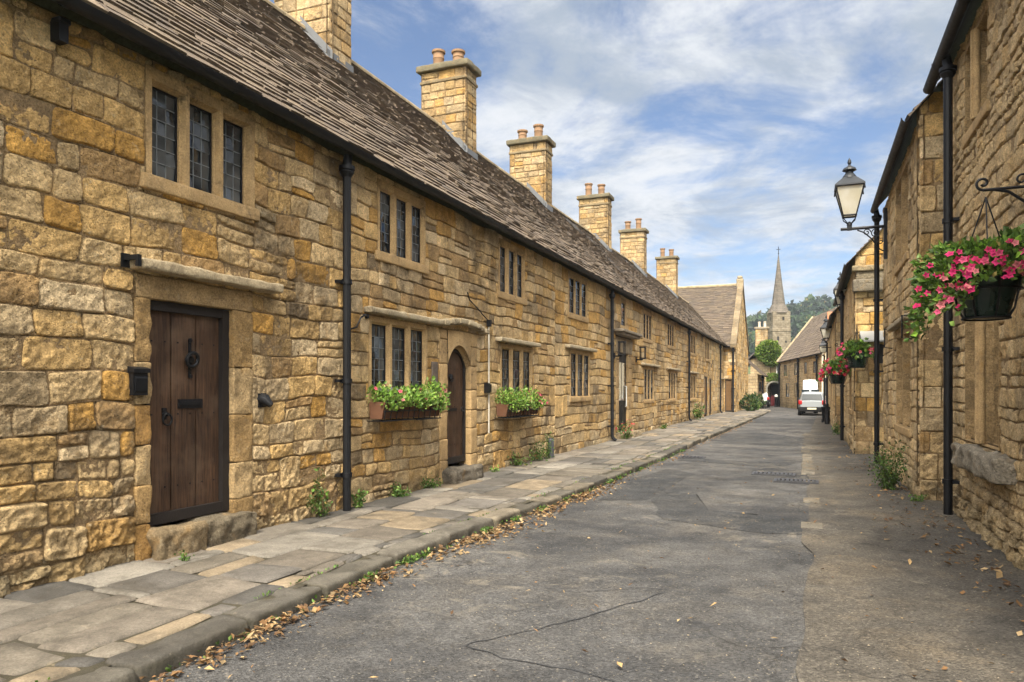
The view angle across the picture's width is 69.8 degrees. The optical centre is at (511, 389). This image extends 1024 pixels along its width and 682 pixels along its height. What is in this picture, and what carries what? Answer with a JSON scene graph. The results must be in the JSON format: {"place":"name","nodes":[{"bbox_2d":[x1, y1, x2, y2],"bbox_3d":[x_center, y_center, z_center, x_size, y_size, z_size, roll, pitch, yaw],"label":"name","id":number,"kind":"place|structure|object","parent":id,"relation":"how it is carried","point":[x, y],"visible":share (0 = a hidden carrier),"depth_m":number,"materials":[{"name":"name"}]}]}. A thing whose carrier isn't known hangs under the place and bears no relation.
{"place":"outdoors","nodes":[
{"label":"outdoors","id":0,"kind":"place"},
{"bbox_2d":[0,409,765,681],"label":"pavement","id":1,"kind":"structure","parent":0,"point":[60,631],"depth_m":6.18,"materials":[{"name":"stone"}]},
{"bbox_2d":[174,550,194,560],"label":"weed clump","id":2,"kind":"object","parent":1,"relation":"on","point":[184,557],"visible":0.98,"depth_m":6.49,"materials":[{"name":"green plant"}]},
{"bbox_2d":[306,467,332,516],"bbox_3d":[-2.296,1.248,8.712,0.279,0.637,0.469,0,0,7],"label":"weed clump","id":3,"kind":"object","parent":1,"relation":"on","point":[318,506],"visible":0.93,"depth_m":8.70,"materials":[{"name":"green plant"}]},
{"bbox_2d":[351,489,368,507],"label":"weed clump","id":4,"kind":"object","parent":1,"relation":"on","point":[360,496],"visible":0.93,"depth_m":9.34,"materials":[{"name":"green plant"}]},
{"bbox_2d":[0,0,727,597],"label":"almshouse terrace","id":5,"kind":"structure","parent":1,"relation":"on","point":[282,196],"depth_m":8.14,"materials":[{"name":"stone"}]},
{"bbox_2d":[50,16,70,45],"bbox_3d":[-3.538,-2.810,5.744,0.120,0.180,0.100,0,0,22],"label":"alarm box","id":6,"kind":"object","parent":5,"relation":"attached to","point":[59,30],"visible":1,"depth_m":5.72,"materials":[{"name":"black metal"}]},
{"bbox_2d":[120,253,141,267],"bbox_3d":[-3.273,-1.120,6.317,0.180,0.120,0.080,0,0,22],"label":"wall hook","id":7,"kind":"object","parent":5,"relation":"attached to","point":[125,258],"depth_m":6.31,"materials":[{"name":"black metal"}]},
{"bbox_2d":[127,366,150,394],"bbox_3d":[-3.276,-0.077,6.442,0.080,0.255,0.170,0,0,22],"label":"letter box","id":8,"kind":"object","parent":5,"relation":"attached to","point":[138,380],"visible":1,"depth_m":6.40,"materials":[{"name":"black metal"}]},
{"bbox_2d":[138,64,259,221],"bbox_3d":[-3.089,-2.352,7.221,0.240,1.116,1.500,0,0,22],"label":"window","id":9,"kind":"structure","parent":5,"relation":"in","point":[199,147],"depth_m":7.19,"materials":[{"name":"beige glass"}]},
{"bbox_2d":[129,257,283,560],"bbox_3d":[-3.011,0.195,7.247,0.391,2.707,1.848,0,0,22],"label":"door","id":10,"kind":"structure","parent":5,"relation":"in","point":[193,430],"depth_m":7.12,"materials":[{"name":"brown wood"}]},
{"bbox_2d":[257,393,272,407],"bbox_3d":[-2.654,0.114,7.911,0.153,0.158,0.140,0,0,22],"label":"door bell","id":11,"kind":"object","parent":5,"relation":"attached to","point":[264,399],"depth_m":7.88,"materials":[{"name":"black metal"}]},
{"bbox_2d":[351,313,368,329],"bbox_3d":[-1.986,-0.881,9.522,0.152,0.267,0.562,0,0,22],"label":"wall hook","id":12,"kind":"object","parent":5,"relation":"attached to","point":[366,315],"depth_m":9.47,"materials":[{"name":"black metal"}]},
{"bbox_2d":[365,381,426,421],"bbox_3d":[-1.621,0.153,10.105,0.582,0.552,0.966,0,0,22],"label":"window box","id":13,"kind":"object","parent":5,"relation":"attached to","point":[397,406],"visible":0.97,"depth_m":9.85,"materials":[{"name":"ceramic"}]},
{"bbox_2d":[374,178,428,274],"bbox_3d":[-1.667,-2.338,10.721,0.239,1.123,1.477,0,0,22],"label":"window","id":14,"kind":"structure","parent":5,"relation":"in","point":[401,215],"depth_m":10.72,"materials":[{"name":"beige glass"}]},
{"bbox_2d":[363,306,444,403],"bbox_3d":[-1.603,-0.463,10.744,0.340,1.314,2.145,0,0,22],"label":"window","id":15,"kind":"structure","parent":5,"relation":"in","point":[400,350],"depth_m":10.63,"materials":[{"name":"beige glass"}]},
{"bbox_2d":[403,375,450,419],"bbox_3d":[-1.296,0.109,10.906,0.569,0.659,0.860,0,0,22],"label":"window box","id":16,"kind":"object","parent":5,"relation":"attached to","point":[434,404],"visible":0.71,"depth_m":10.88,"materials":[{"name":"ceramic"}]},
{"bbox_2d":[431,362,437,392],"bbox_3d":[-1.220,-0.190,11.560,0.037,0.501,0.181,0,0,22],"label":"name plaque","id":17,"kind":"object","parent":5,"relation":"attached to","point":[434,368],"visible":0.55,"depth_m":11.55,"materials":[{"name":"stone"}]},
{"bbox_2d":[436,318,489,483],"bbox_3d":[-0.895,0.173,12.528,0.404,2.740,1.728,0,0,22],"label":"door surround","id":18,"kind":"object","parent":5,"relation":"in","point":[457,425],"depth_m":12.60,"materials":[{"name":"stone"}]},
{"bbox_2d":[467,292,491,432],"bbox_3d":[-0.586,-0.442,13.074,0.070,2.485,0.957,0,0,22],"label":"cable conduit","id":19,"kind":"object","parent":5,"relation":"attached to","point":[488,323],"visible":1,"depth_m":13.47,"materials":[{"name":"white plastic"}]},
{"bbox_2d":[484,383,491,392],"bbox_3d":[-0.445,-0.030,13.382,0.100,0.180,0.140,0,0,22],"label":"meter box","id":20,"kind":"object","parent":5,"relation":"attached to","point":[487,387],"visible":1,"depth_m":13.34,"materials":[{"name":"black metal"}]},
{"bbox_2d":[492,385,529,418],"bbox_3d":[-0.005,0.220,14.075,0.564,0.637,0.992,0,0,22],"label":"window box","id":21,"kind":"object","parent":5,"relation":"attached to","point":[512,407],"visible":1,"depth_m":13.85,"materials":[{"name":"ceramic"}]},
{"bbox_2d":[497,238,526,305],"bbox_3d":[-0.068,-2.323,14.659,0.238,1.155,1.514,0,0,22],"label":"window","id":22,"kind":"structure","parent":5,"relation":"in","point":[511,266],"depth_m":14.71,"materials":[{"name":"beige glass"}]},
{"bbox_2d":[495,337,540,403],"bbox_3d":[0.071,-0.348,14.863,0.341,1.322,2.204,0,0,22],"label":"window","id":23,"kind":"structure","parent":5,"relation":"in","point":[516,362],"depth_m":14.90,"materials":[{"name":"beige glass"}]},
{"bbox_2d":[518,385,547,416],"bbox_3d":[0.353,0.212,14.919,0.588,0.653,0.978,0,0,22],"label":"window box","id":24,"kind":"object","parent":5,"relation":"attached to","point":[534,407],"visible":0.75,"depth_m":14.83,"materials":[{"name":"ceramic"}]},
{"bbox_2d":[565,271,588,322],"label":"window","id":25,"kind":"structure","parent":5,"relation":"in","point":[577,286],"depth_m":18.78,"materials":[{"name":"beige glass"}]},
{"bbox_2d":[565,344,596,401],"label":"window","id":26,"kind":"structure","parent":5,"relation":"in","point":[580,367],"depth_m":18.96,"materials":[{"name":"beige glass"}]},
{"bbox_2d":[614,341,625,358],"bbox_3d":[3.250,-1.200,22.156,0.340,0.520,0.200,0,0,22],"label":"wall lantern","id":27,"kind":"object","parent":5,"relation":"attached to","point":[619,354],"depth_m":22.12,"materials":[{"name":"black metal"}]},
{"bbox_2d":[620,298,626,328],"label":"window","id":28,"kind":"structure","parent":5,"relation":"in","point":[623,302],"depth_m":23.44,"materials":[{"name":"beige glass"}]},
{"bbox_2d":[614,328,642,431],"bbox_3d":[3.619,-0.156,23.437,0.551,3.398,2.753,0,0,22],"label":"door","id":29,"kind":"structure","parent":5,"relation":"in","point":[623,371],"depth_m":23.60,"materials":[{"name":"beige paint"}]},
{"bbox_2d":[636,346,645,361],"bbox_3d":[4.380,-1.200,24.936,0.340,0.520,0.200,0,0,22],"label":"wall lantern","id":30,"kind":"object","parent":5,"relation":"attached to","point":[644,347],"depth_m":24.84,"materials":[{"name":"black metal"}]},
{"bbox_2d":[642,309,652,343],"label":"window","id":31,"kind":"structure","parent":5,"relation":"in","point":[647,316],"depth_m":26.91,"materials":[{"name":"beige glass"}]},
{"bbox_2d":[641,363,660,403],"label":"window","id":32,"kind":"structure","parent":5,"relation":"in","point":[648,387],"depth_m":27.15,"materials":[{"name":"beige glass"}]},
{"bbox_2d":[667,320,674,349],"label":"window","id":33,"kind":"structure","parent":5,"relation":"in","point":[670,326],"depth_m":31.40,"materials":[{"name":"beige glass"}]},
{"bbox_2d":[667,367,679,401],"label":"window","id":34,"kind":"structure","parent":5,"relation":"in","point":[671,374],"depth_m":31.67,"materials":[{"name":"beige glass"}]},
{"bbox_2d":[690,333,695,356],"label":"window","id":35,"kind":"structure","parent":5,"relation":"in","point":[693,336],"depth_m":37.34,"materials":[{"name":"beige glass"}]},
{"bbox_2d":[690,371,699,400],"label":"window","id":36,"kind":"structure","parent":5,"relation":"in","point":[692,376],"depth_m":37.34,"materials":[{"name":"beige glass"}]},
{"bbox_2d":[703,373,707,415],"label":"door","id":37,"kind":"structure","parent":5,"relation":"in","point":[705,379],"depth_m":42.11,"materials":[{"name":"stone"}]},
{"bbox_2d":[705,340,709,361],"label":"window","id":38,"kind":"structure","parent":5,"relation":"in","point":[706,342],"depth_m":42.22,"materials":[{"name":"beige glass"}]},
{"bbox_2d":[708,375,711,414],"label":"door","id":39,"kind":"structure","parent":5,"relation":"in","point":[710,376],"depth_m":44.02,"materials":[{"name":"stone"}]},
{"bbox_2d":[719,378,724,396],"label":"window","id":40,"kind":"structure","parent":5,"relation":"in","point":[719,378],"depth_m":49.34,"materials":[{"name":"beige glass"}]},
{"bbox_2d":[389,482,411,496],"bbox_3d":[-1.601,1.428,10.346,0.298,0.284,0.396,0,0,22],"label":"weed clump","id":41,"kind":"object","parent":1,"relation":"on","point":[400,492],"visible":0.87,"depth_m":10.34,"materials":[{"name":"green plant"}]},
{"bbox_2d":[420,473,442,488],"bbox_3d":[-1.230,1.414,11.277,0.427,0.286,0.355,0,0,9],"label":"weed clump","id":42,"kind":"object","parent":1,"relation":"on","point":[426,485],"visible":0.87,"depth_m":11.20,"materials":[{"name":"green plant"}]},
{"bbox_2d":[507,450,535,465],"bbox_3d":[0.105,1.371,14.498,0.682,0.376,0.665,0,0,-45],"label":"weed clump","id":43,"kind":"object","parent":1,"relation":"on","point":[516,462],"visible":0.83,"depth_m":14.48,"materials":[{"name":"green plant"}]},
{"bbox_2d":[529,441,547,460],"bbox_3d":[0.517,1.311,15.655,0.582,0.462,0.570,0,0,22],"label":"weed clump","id":44,"kind":"object","parent":1,"relation":"on","point":[540,454],"visible":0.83,"depth_m":15.53,"materials":[{"name":"green plant"}]},
{"bbox_2d":[540,431,554,458],"bbox_3d":[0.772,1.225,15.979,0.302,0.623,0.330,0,0,-29],"label":"weed clump","id":45,"kind":"object","parent":1,"relation":"on","point":[548,450],"visible":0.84,"depth_m":15.96,"materials":[{"name":"green plant"}]},
{"bbox_2d":[548,438,553,457],"bbox_3d":[0.870,1.300,16.378,0.140,0.440,0.136,0,0,22],"label":"marker post","id":46,"kind":"object","parent":1,"relation":"on","point":[552,445],"visible":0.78,"depth_m":16.32,"materials":[{"name":"grey plastic"}]},
{"bbox_2d":[615,419,633,438],"bbox_3d":[3.446,1.233,22.344,0.540,0.665,0.412,0,0,-22],"label":"flowering plant","id":47,"kind":"object","parent":1,"relation":"on","point":[623,431],"visible":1,"depth_m":22.34,"materials":[{"name":"green plant"}]},
{"bbox_2d":[692,400,704,419],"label":"weed clump","id":48,"kind":"object","parent":1,"relation":"on","point":[696,415],"visible":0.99,"depth_m":37.06,"materials":[{"name":"green plant"}]},
{"bbox_2d":[739,392,758,410],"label":"bush","id":49,"kind":"object","parent":1,"relation":"on","point":[745,398],"visible":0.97,"depth_m":52.29,"materials":[{"name":"green plant"}]},
{"bbox_2d":[748,398,761,409],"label":"bush","id":50,"kind":"object","parent":1,"relation":"on","point":[760,403],"visible":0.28,"depth_m":54.64,"materials":[{"name":"green plant"}]},
{"bbox_2d":[155,406,821,681],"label":"road","id":51,"kind":"structure","parent":0,"point":[698,587],"depth_m":5.58,"materials":[{"name":"asphalt"}]},
{"bbox_2d":[61,409,770,681],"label":"kerb","id":52,"kind":"structure","parent":51,"relation":"on","point":[159,657],"depth_m":5.60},
{"bbox_2d":[35,441,685,681],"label":"kerb moss","id":53,"kind":"object","parent":52,"relation":"on","point":[423,554],"visible":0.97,"depth_m":7.02,"materials":[{"name":"green plant"}]},
{"bbox_2d":[139,421,751,681],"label":"fallen leaves","id":54,"kind":"object","parent":51,"relation":"on","point":[270,626],"visible":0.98,"depth_m":6.03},
{"bbox_2d":[465,587,672,681],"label":"road cracks","id":55,"kind":"object","parent":51,"relation":"on","point":[559,623],"visible":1,"depth_m":4.81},
{"bbox_2d":[228,451,1004,681],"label":"loose leaves","id":56,"kind":"object","parent":51,"relation":"on","point":[844,659],"visible":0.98,"depth_m":5.40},
{"bbox_2d":[289,513,1006,681],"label":"fallen leaves","id":57,"kind":"object","parent":51,"relation":"on","point":[705,620],"visible":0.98,"depth_m":5.10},
{"bbox_2d":[677,456,705,458],"bbox_3d":[4.321,1.649,17.673,0.620,0.066,0.600,0,0,22],"label":"drain cover","id":58,"kind":"object","parent":51,"relation":"on","point":[691,457],"visible":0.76,"depth_m":17.53,"materials":[{"name":"metal"}]},
{"bbox_2d":[599,418,814,534],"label":"road patches","id":59,"kind":"object","parent":51,"relation":"on","point":[674,504],"visible":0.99,"depth_m":11.28,"materials":[{"name":"asphalt"}]},
{"bbox_2d":[668,276,748,411],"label":"gabled house","id":60,"kind":"structure","parent":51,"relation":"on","point":[720,309],"depth_m":53.35,"materials":[{"name":"stone"}]},
{"bbox_2d":[725,379,731,411],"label":"door","id":61,"kind":"structure","parent":60,"relation":"in","point":[728,383],"depth_m":50.21,"materials":[{"name":"brown wood"}]},
{"bbox_2d":[748,392,767,407],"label":"bush","id":62,"kind":"object","parent":51,"relation":"on","point":[761,400],"visible":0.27,"depth_m":59.27,"materials":[{"name":"green plant"}]},
{"bbox_2d":[748,359,767,408],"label":"lean to","id":63,"kind":"object","parent":51,"relation":"on","point":[756,382],"visible":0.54,"depth_m":61.84,"materials":[{"name":"stone"}]},
{"bbox_2d":[748,321,777,405],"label":"gabled cottage","id":64,"kind":"structure","parent":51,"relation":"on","point":[761,333],"depth_m":74.23,"materials":[{"name":"stone"}]},
{"bbox_2d":[766,372,777,383],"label":"climbing plant","id":65,"kind":"object","parent":64,"relation":"attached to","point":[770,378],"visible":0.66,"depth_m":72.72,"materials":[{"name":"green plant"}]},
{"bbox_2d":[769,384,777,405],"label":"door","id":66,"kind":"structure","parent":64,"relation":"in","point":[774,387],"depth_m":73.65,"materials":[{"name":"black paint"}]},
{"bbox_2d":[763,392,770,407],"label":"parked car","id":67,"kind":"object","parent":51,"relation":"on","point":[768,400],"visible":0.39,"depth_m":66.81,"materials":[{"name":"white paint"}]},
{"bbox_2d":[771,396,774,405],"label":"red bin","id":68,"kind":"object","parent":51,"relation":"on","point":[772,401],"visible":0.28,"depth_m":71.12,"materials":[{"name":"plastic"}]},
{"bbox_2d":[751,471,795,476],"bbox_3d":[5.068,1.650,14.213,0.790,0.066,0.450,0,0,22],"label":"drain cover","id":69,"kind":"object","parent":51,"relation":"on","point":[772,474],"visible":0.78,"depth_m":14.15,"materials":[{"name":"metal"}]},
{"bbox_2d":[774,394,777,406],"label":"bollard","id":70,"kind":"object","parent":51,"relation":"on","point":[776,400],"visible":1,"depth_m":70.12,"materials":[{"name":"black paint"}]},
{"bbox_2d":[773,478,818,484],"bbox_3d":[5.048,1.636,13.033,0.740,0.066,0.450,0,0,22],"label":"drain cover","id":71,"kind":"object","parent":51,"relation":"on","point":[786,480],"visible":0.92,"depth_m":12.94,"materials":[{"name":"metal"}]},
{"bbox_2d":[802,380,818,412],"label":"van","id":72,"kind":"object","parent":51,"relation":"on","point":[809,385],"visible":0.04,"depth_m":50.04,"materials":[{"name":"white paint"}]},
{"bbox_2d":[797,392,825,414],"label":"hatchback car","id":73,"kind":"object","parent":51,"relation":"on","point":[810,401],"visible":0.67,"depth_m":46.02,"materials":[{"name":"silver metal"}]},
{"bbox_2d":[801,446,822,528],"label":"setts","id":74,"kind":"structure","parent":51,"relation":"on","point":[804,465],"depth_m":14.39,"materials":[{"name":"stone"}]},
{"bbox_2d":[822,312,831,396],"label":"rendered house","id":75,"kind":"structure","parent":51,"relation":"on","point":[828,313],"depth_m":52.68,"materials":[{"name":"beige ceramic"}]},
{"bbox_2d":[270,0,955,316],"label":"sky","id":76,"kind":"structure","parent":0,"point":[730,128],"materials":[{"name":"blue"}]},
{"bbox_2d":[796,413,1023,681],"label":"footway","id":77,"kind":"structure","parent":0,"point":[894,584],"depth_m":5.93,"materials":[{"name":"concrete"}]},
{"bbox_2d":[819,338,825,406],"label":"street lamp","id":78,"kind":"object","parent":77,"relation":"on","point":[823,344],"visible":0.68,"depth_m":42.28,"materials":[{"name":"black metal"}]},
{"bbox_2d":[821,407,829,422],"bbox_3d":[15.521,1.239,36.124,0.580,0.798,0.620,0,0,22],"label":"wheelie bin","id":79,"kind":"object","parent":77,"relation":"on","point":[823,412],"visible":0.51,"depth_m":35.95,"materials":[{"name":"black paint"}]},
{"bbox_2d":[820,316,831,423],"bbox_3d":[14.772,-0.935,34.475,0.548,5.150,0.539,0,0,22],"label":"street lamp","id":80,"kind":"object","parent":77,"relation":"on","point":[825,333],"visible":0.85,"depth_m":34.40,"materials":[{"name":"black metal"}]},
{"bbox_2d":[831,422,839,434],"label":"weed clump","id":81,"kind":"object","parent":77,"relation":"on","point":[835,431],"visible":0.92,"depth_m":26.54,"materials":[{"name":"green plant"}]},
{"bbox_2d":[864,438,909,489],"bbox_3d":[6.111,1.217,11.901,0.691,0.878,0.629,0,0,42],"label":"weed clump","id":82,"kind":"object","parent":77,"relation":"on","point":[886,475],"visible":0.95,"depth_m":11.87,"materials":[{"name":"green plant"}]},
{"bbox_2d":[908,494,928,501],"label":"weed clump","id":83,"kind":"object","parent":77,"relation":"on","point":[917,498],"visible":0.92,"depth_m":10.57,"materials":[{"name":"green plant"}]},
{"bbox_2d":[817,442,1023,672],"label":"leaf debris","id":84,"kind":"object","parent":77,"relation":"on","point":[1000,575],"visible":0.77,"depth_m":7.42,"materials":[{"name":"brown plant"}]},
{"label":"ground","id":85,"kind":"structure","parent":0,"visible":0},
{"bbox_2d":[754,339,782,395],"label":"tree","id":86,"kind":"object","parent":85,"relation":"on","point":[768,357],"visible":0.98,"depth_m":73.15,"materials":[{"name":"green plant"}]},
{"bbox_2d":[767,246,790,353],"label":"church","id":87,"kind":"structure","parent":85,"relation":"on","point":[778,320],"depth_m":104.10,"materials":[{"name":"stone"}]},
{"bbox_2d":[776,305,839,408],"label":"terrace","id":88,"kind":"structure","parent":85,"relation":"on","point":[800,358],"depth_m":63.79,"materials":[{"name":"stone"}]},
{"bbox_2d":[783,363,787,377],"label":"window","id":89,"kind":"structure","parent":88,"relation":"in","point":[784,365],"depth_m":68.10,"materials":[{"name":"beige glass"}]},
{"bbox_2d":[785,382,789,398],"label":"window","id":90,"kind":"structure","parent":88,"relation":"in","point":[787,383],"depth_m":66.84,"materials":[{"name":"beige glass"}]},
{"bbox_2d":[794,362,796,376],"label":"window","id":91,"kind":"structure","parent":88,"relation":"in","point":[795,363],"depth_m":63.26,"materials":[{"name":"beige glass"}]},
{"bbox_2d":[794,381,796,398],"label":"window","id":92,"kind":"structure","parent":88,"relation":"in","point":[795,382],"depth_m":63.23,"materials":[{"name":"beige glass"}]},
{"bbox_2d":[803,361,807,375],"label":"window","id":93,"kind":"structure","parent":88,"relation":"in","point":[805,362],"depth_m":59.06,"materials":[{"name":"beige glass"}]},
{"bbox_2d":[812,360,815,374],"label":"window","id":94,"kind":"structure","parent":88,"relation":"in","point":[814,361],"depth_m":55.74,"materials":[{"name":"beige glass"}]},
{"bbox_2d":[823,306,839,432],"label":"stone house","id":95,"kind":"structure","parent":85,"relation":"on","point":[834,389],"depth_m":29.52,"materials":[{"name":"stone"}]},
{"bbox_2d":[833,326,834,357],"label":"window","id":96,"kind":"structure","parent":95,"relation":"in","point":[834,326],"depth_m":30.85,"materials":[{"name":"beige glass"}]},
{"bbox_2d":[833,228,885,453],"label":"stone house","id":97,"kind":"structure","parent":85,"relation":"on","point":[856,298],"depth_m":18.53,"materials":[{"name":"stone"}]},
{"bbox_2d":[815,343,851,383],"bbox_3d":[9.137,-0.748,20.658,1.056,1.164,1.036,0,0,4],"label":"hanging basket","id":98,"kind":"object","parent":97,"relation":"attached to","point":[834,371],"visible":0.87,"depth_m":20.50,"materials":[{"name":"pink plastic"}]},
{"bbox_2d":[833,272,846,310],"bbox_3d":[11.120,-3.085,24.841,0.437,1.850,0.440,0,0,22],"label":"street lamp","id":99,"kind":"object","parent":97,"relation":"attached to","point":[837,299],"visible":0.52,"depth_m":24.76,"materials":[{"name":"black metal"}]},
{"bbox_2d":[848,368,852,413],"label":"window","id":100,"kind":"structure","parent":97,"relation":"in","point":[850,409],"depth_m":20.45,"materials":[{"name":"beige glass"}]},
{"bbox_2d":[848,285,852,339],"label":"window","id":101,"kind":"structure","parent":97,"relation":"in","point":[850,296],"depth_m":20.60,"materials":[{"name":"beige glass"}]},
{"bbox_2d":[834,325,873,367],"bbox_3d":[8.439,-1.066,17.897,1.103,1.068,0.974,0,0,-25],"label":"hanging basket","id":102,"kind":"object","parent":97,"relation":"attached to","point":[856,353],"visible":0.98,"depth_m":17.73,"materials":[{"name":"green plastic"}]},
{"bbox_2d":[870,79,942,500],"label":"stone house","id":103,"kind":"structure","parent":85,"relation":"on","point":[910,186],"depth_m":11.50,"materials":[{"name":"stone"}]},
{"bbox_2d":[834,158,887,258],"bbox_3d":[7.310,-3.800,15.379,1.015,2.180,0.594,0,0,22],"label":"street lamp","id":104,"kind":"object","parent":103,"relation":"attached to","point":[850,185],"visible":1,"depth_m":15.29,"materials":[{"name":"black metal"}]},
{"bbox_2d":[887,313,914,437],"bbox_3d":[6.800,-0.215,12.669,0.359,1.981,2.806,0,0,22],"label":"window","id":105,"kind":"structure","parent":103,"relation":"in","point":[903,349],"depth_m":12.63,"materials":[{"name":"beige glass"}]},
{"bbox_2d":[893,157,909,275],"bbox_3d":[6.914,-2.973,12.816,0.260,1.693,1.977,0,0,22],"label":"window","id":106,"kind":"structure","parent":103,"relation":"in","point":[902,186],"depth_m":12.81,"materials":[{"name":"beige glass"}]},
{"bbox_2d":[923,0,1023,569],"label":"stone house","id":107,"kind":"structure","parent":85,"relation":"on","point":[977,65],"depth_m":8.17,"materials":[{"name":"stone"}]},
{"bbox_2d":[902,173,1023,341],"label":"hanging basket","id":108,"kind":"object","parent":107,"relation":"attached to","point":[979,279],"visible":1,"depth_m":5.81,"materials":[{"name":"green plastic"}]},
{"bbox_2d":[962,0,990,149],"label":"window","id":109,"kind":"structure","parent":107,"relation":"in","point":[977,105],"depth_m":8.41,"materials":[{"name":"beige glass"}]},
{"bbox_2d":[965,320,1001,450],"bbox_3d":[5.348,-0.345,8.216,0.277,1.930,1.750,0,0,22],"label":"window","id":110,"kind":"structure","parent":107,"relation":"in","point":[983,355],"depth_m":8.18,"materials":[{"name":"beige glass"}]},
{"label":"hill","id":111,"kind":"structure","parent":0,"visible":0},
{"bbox_2d":[747,293,838,366],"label":"woodland","id":112,"kind":"object","parent":111,"relation":"on","point":[806,310],"visible":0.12,"depth_m":360.98,"materials":[{"name":"green plant"}]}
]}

